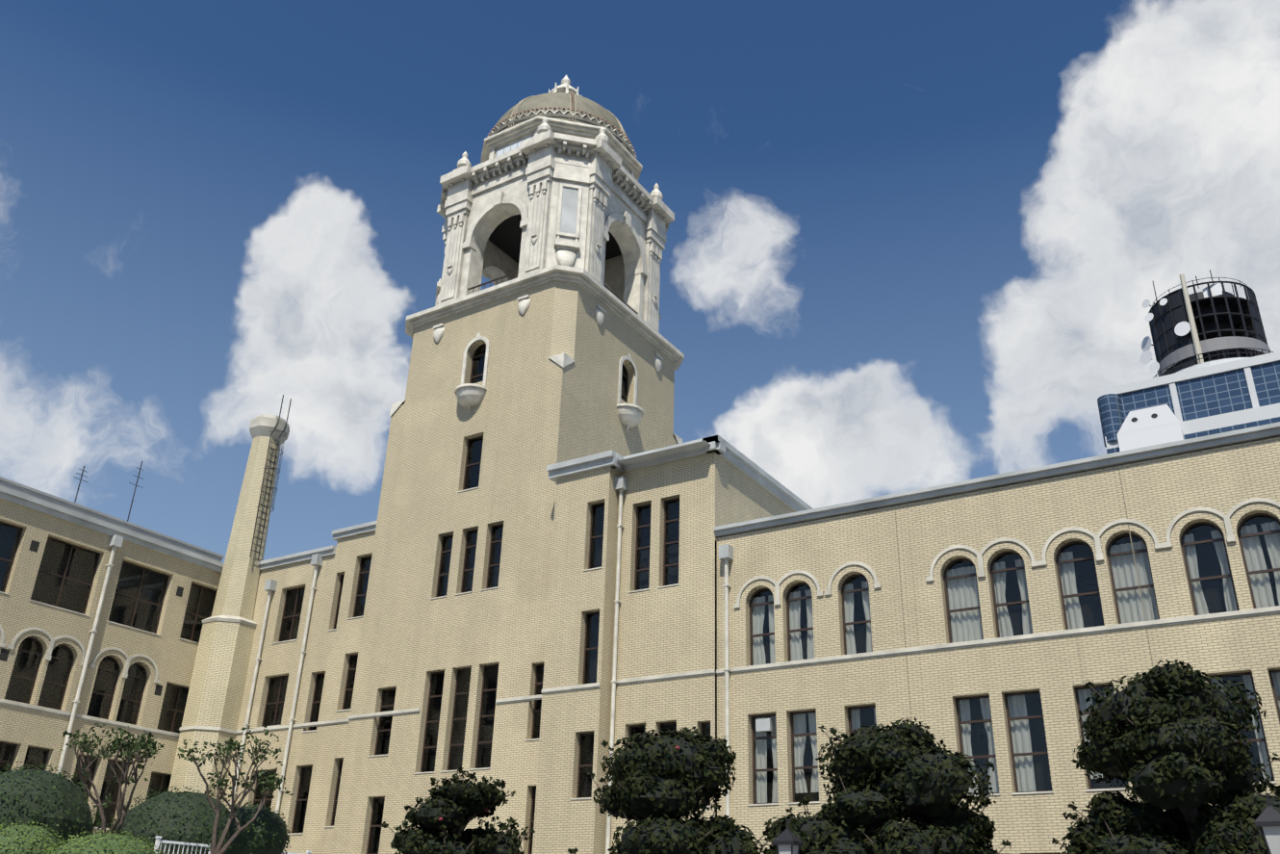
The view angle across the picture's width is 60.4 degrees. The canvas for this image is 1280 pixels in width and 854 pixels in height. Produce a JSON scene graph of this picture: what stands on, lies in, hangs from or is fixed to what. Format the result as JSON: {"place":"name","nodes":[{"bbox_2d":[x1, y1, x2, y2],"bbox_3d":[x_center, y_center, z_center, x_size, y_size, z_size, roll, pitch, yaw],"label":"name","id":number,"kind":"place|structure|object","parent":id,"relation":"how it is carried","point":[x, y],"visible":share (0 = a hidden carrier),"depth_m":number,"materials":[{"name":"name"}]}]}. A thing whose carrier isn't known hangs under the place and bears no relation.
{"place":"outdoors","nodes":[
{"label":"outdoors","id":0,"kind":"place"},
{"bbox_2d":[0,819,64,853],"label":"azalea mound","id":1,"kind":"object","parent":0,"point":[22,841],"depth_m":14.90,"materials":[{"name":"green plant"}]},
{"bbox_2d":[0,761,102,844],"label":"ball shrub","id":2,"kind":"object","parent":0,"point":[44,782],"depth_m":15.90,"materials":[{"name":"green plant"}]},
{"bbox_2d":[40,828,164,853],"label":"azalea mound","id":3,"kind":"object","parent":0,"point":[96,843],"depth_m":14.30,"materials":[{"name":"green plant"}]},
{"bbox_2d":[0,498,221,832],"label":"wing walls","id":4,"kind":"structure","parent":0,"point":[170,652],"depth_m":41.16,"materials":[{"name":"beige brick"}]},
{"bbox_2d":[56,545,116,773],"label":"wing downpipes","id":5,"kind":"object","parent":4,"relation":"attached to","point":[76,701],"visible":0.67,"depth_m":40.79,"materials":[{"name":"white metal"}]},
{"bbox_2d":[0,590,198,829],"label":"wing trim","id":6,"kind":"structure","parent":4,"relation":"attached to","point":[48,655],"depth_m":40.74,"materials":[{"name":"white stone"}]},
{"bbox_2d":[0,520,216,828],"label":"wing window frames","id":7,"kind":"structure","parent":4,"relation":"in","point":[137,599],"depth_m":41.63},
{"bbox_2d":[0,523,213,825],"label":"window glass","id":8,"kind":"object","parent":7,"relation":"in","point":[103,657],"visible":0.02,"depth_m":41.51,"materials":[{"name":"black glass"}]},
{"bbox_2d":[60,722,164,834],"bbox_3d":[-7.394,5.298,14.985,1.790,2.459,1.174,-14,-30,29],"label":"tree","id":9,"kind":"object","parent":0,"point":[132,744],"depth_m":15.24,"materials":[{"name":"green plant"}]},
{"bbox_2d":[105,786,230,853],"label":"ball shrub","id":10,"kind":"object","parent":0,"point":[176,804],"depth_m":17.69,"materials":[{"name":"green plant"}]},
{"bbox_2d":[153,835,311,853],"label":"fence railing","id":11,"kind":"object","parent":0,"point":[158,840],"visible":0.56,"depth_m":17.27,"materials":[{"name":"white"}]},
{"bbox_2d":[177,725,293,853],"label":"tree","id":12,"kind":"object","parent":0,"point":[232,745],"depth_m":14.90,"materials":[{"name":"green plant"}]},
{"bbox_2d":[204,800,290,853],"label":"ball shrub","id":13,"kind":"object","parent":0,"point":[258,825],"depth_m":15.18,"materials":[{"name":"green plant"}]},
{"bbox_2d":[224,483,556,853],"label":"walls","id":14,"kind":"structure","parent":0,"point":[405,635],"depth_m":39.94,"materials":[{"name":"beige brick"}]},
{"bbox_2d":[229,564,318,813],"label":"drainpipes","id":15,"kind":"object","parent":14,"relation":"attached to","point":[302,652],"visible":0.71,"depth_m":43.33,"materials":[{"name":"white metal"}]},
{"bbox_2d":[257,520,376,591],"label":"cornice","id":16,"kind":"structure","parent":14,"relation":"on","point":[316,556],"depth_m":44.94,"materials":[{"name":"grey concrete"}]},
{"bbox_2d":[235,586,542,834],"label":"wall trim","id":17,"kind":"structure","parent":14,"relation":"attached to","point":[391,712],"depth_m":39.91,"materials":[{"name":"white stone"}]},
{"bbox_2d":[252,523,544,853],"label":"window frames","id":18,"kind":"structure","parent":14,"relation":"in","point":[294,615],"depth_m":40.24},
{"bbox_2d":[254,525,542,851],"bbox_3d":[-8.902,11.185,39.447,14.430,14.800,0.180,-14,-30,29],"label":"window glass","id":19,"kind":"object","parent":18,"relation":"in","point":[395,697],"visible":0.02,"depth_m":40.00,"materials":[{"name":"black glass"}]},
{"bbox_2d":[255,525,544,853],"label":"interior wall","id":20,"kind":"structure","parent":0,"point":[486,725],"depth_m":40.57,"materials":[{"name":"black"}]},
{"bbox_2d":[380,766,535,853],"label":"camellia","id":21,"kind":"object","parent":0,"point":[461,839],"depth_m":18.02,"materials":[{"name":"green plant"}]},
{"bbox_2d":[376,280,677,523],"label":"tower walls","id":22,"kind":"structure","parent":0,"point":[533,413],"depth_m":43.38,"materials":[{"name":"beige brick"}]},
{"bbox_2d":[389,115,684,443],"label":"white tower ornament","id":23,"kind":"object","parent":22,"relation":"on","point":[491,192],"visible":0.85,"depth_m":47.78,"materials":[{"name":"white stone"}]},
{"bbox_2d":[497,136,531,155],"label":"tower drum panels","id":24,"kind":"object","parent":23,"relation":"attached to","point":[506,149],"visible":0.04,"depth_m":50.10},
{"bbox_2d":[488,92,633,153],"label":"dome","id":25,"kind":"structure","parent":23,"relation":"on","point":[548,100],"depth_m":50.57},
{"bbox_2d":[480,75,637,161],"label":"dome trim","id":26,"kind":"structure","parent":25,"relation":"on","point":[565,86],"depth_m":50.62,"materials":[{"name":"white stone"}]},
{"bbox_2d":[486,91,636,153],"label":"tower dome beads","id":27,"kind":"object","parent":25,"relation":"attached to","point":[572,93],"visible":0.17,"depth_m":50.49},
{"bbox_2d":[508,92,626,148],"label":"dome ribs","id":28,"kind":"object","parent":25,"relation":"attached to","point":[523,100],"visible":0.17,"depth_m":51.01,"materials":[{"name":"beige stone"}]},
{"bbox_2d":[495,134,629,233],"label":"panels","id":29,"kind":"object","parent":23,"relation":"attached to","point":[569,212],"visible":0.04,"depth_m":46.27,"materials":[{"name":"white stone"}]},
{"bbox_2d":[464,214,626,488],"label":"tower interior","id":30,"kind":"object","parent":22,"relation":"in","point":[505,236],"depth_m":51.02,"materials":[{"name":"black"}]},
{"bbox_2d":[462,270,638,489],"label":"window frames","id":31,"kind":"structure","parent":22,"relation":"in","point":[475,376],"depth_m":44.97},
{"bbox_2d":[464,346,626,486],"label":"tower window glass","id":32,"kind":"object","parent":31,"relation":"in","point":[478,441],"visible":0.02,"depth_m":44.24,"materials":[{"name":"black glass"}]},
{"bbox_2d":[443,193,658,492],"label":"tower trim","id":33,"kind":"structure","parent":22,"relation":"attached to","point":[536,262],"depth_m":46.65,"materials":[{"name":"white stone"}]},
{"bbox_2d":[0,0,1279,563],"label":"sky","id":34,"kind":"structure","parent":0,"point":[910,244],"materials":[{"name":"blue"}]},
{"bbox_2d":[567,719,776,853],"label":"camellia","id":35,"kind":"object","parent":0,"point":[704,825],"depth_m":16.00,"materials":[{"name":"green plant"}]},
{"bbox_2d":[1051,659,1279,853],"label":"camellia","id":36,"kind":"object","parent":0,"point":[1118,748],"depth_m":15.00,"materials":[{"name":"green plant"}]},
{"bbox_2d":[1116,282,1222,451],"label":"satellite dishes","id":37,"kind":"object","parent":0,"point":[1149,429],"visible":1,"depth_m":153.63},
{"bbox_2d":[1097,360,1279,453],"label":"glass windows","id":38,"kind":"structure","parent":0,"point":[1218,394],"depth_m":152.70,"materials":[{"name":"blue glass"}]},
{"bbox_2d":[1131,269,1274,421],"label":"telecom cage","id":39,"kind":"object","parent":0,"point":[1225,314],"visible":0.52,"depth_m":161.50,"materials":[{"name":"black metal"}]},
{"bbox_2d":[1179,273,1203,363],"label":"pole","id":40,"kind":"object","parent":39,"relation":"attached to","point":[1195,338],"visible":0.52,"depth_m":159.92,"materials":[{"name":"white metal"}]},
{"bbox_2d":[1157,335,1270,376],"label":"tank base ring","id":41,"kind":"object","parent":39,"relation":"attached to","point":[1206,345],"visible":0.33,"depth_m":157.67,"materials":[{"name":"white metal"}]},
{"label":"ground","id":42,"kind":"structure","parent":0,"visible":0},
{"bbox_2d":[0,522,214,827],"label":"wing interior","id":43,"kind":"object","parent":42,"relation":"on","point":[49,695],"visible":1,"depth_m":42.12,"materials":[{"name":"black"}]},
{"bbox_2d":[0,486,223,572],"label":"wing coping","id":44,"kind":"object","parent":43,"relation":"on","point":[118,535],"visible":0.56,"depth_m":42.63,"materials":[{"name":"grey concrete"}]},
{"bbox_2d":[0,476,224,562],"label":"wing roof","id":45,"kind":"object","parent":44,"relation":"on","point":[87,511],"visible":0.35,"depth_m":46.29,"materials":[{"name":"concrete"}]},
{"bbox_2d":[73,460,144,521],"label":"rooftop antennas","id":46,"kind":"object","parent":45,"relation":"on","point":[129,482],"visible":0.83,"depth_m":48.20,"materials":[{"name":"grey metal"}]},
{"bbox_2d":[168,435,281,803],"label":"chimney shaft","id":47,"kind":"object","parent":42,"relation":"on","point":[218,678],"visible":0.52,"depth_m":44.65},
{"bbox_2d":[179,413,289,733],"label":"chimney mouldings","id":48,"kind":"object","parent":47,"relation":"attached to","point":[263,424],"visible":0.54,"depth_m":48.97,"materials":[{"name":"grey concrete"}]},
{"bbox_2d":[249,394,291,559],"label":"ladder","id":49,"kind":"object","parent":47,"relation":"attached to","point":[276,482],"visible":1,"depth_m":47.95,"materials":[{"name":"grey metal"}]},
{"bbox_2d":[532,451,793,853],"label":"central block walls","id":50,"kind":"structure","parent":42,"relation":"on","point":[667,629],"depth_m":35.03,"materials":[{"name":"beige brick"}]},
{"bbox_2d":[605,488,624,853],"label":"drainpipe","id":51,"kind":"object","parent":50,"relation":"attached to","point":[617,601],"visible":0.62,"depth_m":35.10,"materials":[{"name":"white metal"}]},
{"bbox_2d":[541,566,715,806],"bbox_3d":[-0.444,9.674,33.459,5.950,11.341,0.956,-14,-30,29],"label":"string course","id":52,"kind":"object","parent":50,"relation":"attached to","point":[634,680],"depth_m":34.32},
{"bbox_2d":[576,497,716,805],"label":"window frames","id":53,"kind":"structure","parent":50,"relation":"in","point":[597,612],"depth_m":35.96,"materials":[{"name":"black metal"}]},
{"bbox_2d":[579,499,710,799],"bbox_3d":[0.283,8.591,33.986,4.466,13.700,0.519,-9,-27,21],"label":"window glass","id":54,"kind":"object","parent":53,"relation":"in","point":[639,587],"visible":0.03,"depth_m":36.03,"materials":[{"name":"glass"}]},
{"bbox_2d":[579,499,716,816],"bbox_3d":[0.012,9.066,34.501,5.910,16.630,0.650,-14,-30,29],"label":"block interior","id":55,"kind":"object","parent":50,"relation":"attached to","point":[593,623],"depth_m":36.49,"materials":[{"name":"black"}]},
{"bbox_2d":[546,435,812,511],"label":"roof cornice","id":56,"kind":"structure","parent":50,"relation":"attached to","point":[725,449],"depth_m":37.48,"materials":[{"name":"grey concrete"}]},
{"bbox_2d":[716,436,1279,853],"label":"wing walls","id":57,"kind":"structure","parent":42,"relation":"on","point":[1158,493],"depth_m":29.29,"materials":[{"name":"beige brick"}]},
{"bbox_2d":[722,558,730,818],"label":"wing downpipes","id":58,"kind":"object","parent":57,"relation":"attached to","point":[727,669],"visible":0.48,"depth_m":32.76,"materials":[{"name":"white metal"}]},
{"bbox_2d":[713,421,1279,732],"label":"wing coping","id":59,"kind":"object","parent":57,"relation":"attached to","point":[1203,443],"visible":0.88,"depth_m":30.54,"materials":[{"name":"grey concrete"}]},
{"bbox_2d":[716,497,1279,805],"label":"wing trim","id":60,"kind":"structure","parent":57,"relation":"attached to","point":[1230,536],"depth_m":29.00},
{"bbox_2d":[749,512,1279,853],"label":"wing window frames","id":61,"kind":"structure","parent":57,"relation":"in","point":[1062,596],"depth_m":28.65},
{"bbox_2d":[751,516,1279,802],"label":"window glass","id":62,"kind":"object","parent":61,"relation":"in","point":[1018,634],"visible":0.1,"depth_m":28.73,"materials":[{"name":"glass"}]},
{"bbox_2d":[751,515,1279,802],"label":"wing interior","id":63,"kind":"object","parent":57,"relation":"attached to","point":[1077,550],"depth_m":29.09,"materials":[{"name":"grey"}]},
{"bbox_2d":[752,521,1279,802],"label":"wing curtains","id":64,"kind":"object","parent":57,"relation":"attached to","point":[961,635],"depth_m":28.88,"materials":[{"name":"white fabric"}]},
{"bbox_2d":[895,470,1153,719],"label":"wing expansion joints","id":65,"kind":"object","parent":57,"relation":"attached to","point":[1136,571],"visible":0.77,"depth_m":28.88,"materials":[{"name":"brown"}]},
{"bbox_2d":[1101,351,1279,449],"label":"building panels","id":66,"kind":"object","parent":42,"relation":"on","point":[1257,412],"visible":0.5,"depth_m":151.60,"materials":[{"name":"white metal"}]},
{"label":"courtyard paving","id":67,"kind":"structure","parent":0,"visible":0},
{"bbox_2d":[771,819,803,853],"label":"lantern frame","id":68,"kind":"object","parent":67,"relation":"on","point":[786,835],"visible":0.88,"depth_m":13.21,"materials":[{"name":"grey metal"}]},
{"bbox_2d":[777,844,798,853],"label":"lantern glass","id":69,"kind":"object","parent":68,"relation":"in","point":[784,848],"visible":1,"depth_m":13.17,"materials":[{"name":"white glass"}]},
{"bbox_2d":[742,716,1011,853],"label":"camellia","id":70,"kind":"object","parent":67,"relation":"on","point":[956,829],"depth_m":15.83,"materials":[{"name":"green plant"}]},
{"bbox_2d":[1254,793,1279,853],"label":"lamp post","id":71,"kind":"object","parent":67,"relation":"on","point":[1269,815],"visible":0.85,"depth_m":10.15,"materials":[{"name":"grey metal"}]},
{"bbox_2d":[1261,825,1279,853],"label":"lantern glass","id":72,"kind":"object","parent":71,"relation":"in","point":[1272,834],"visible":0.86,"depth_m":10.09,"materials":[{"name":"white glass"}]}
]}

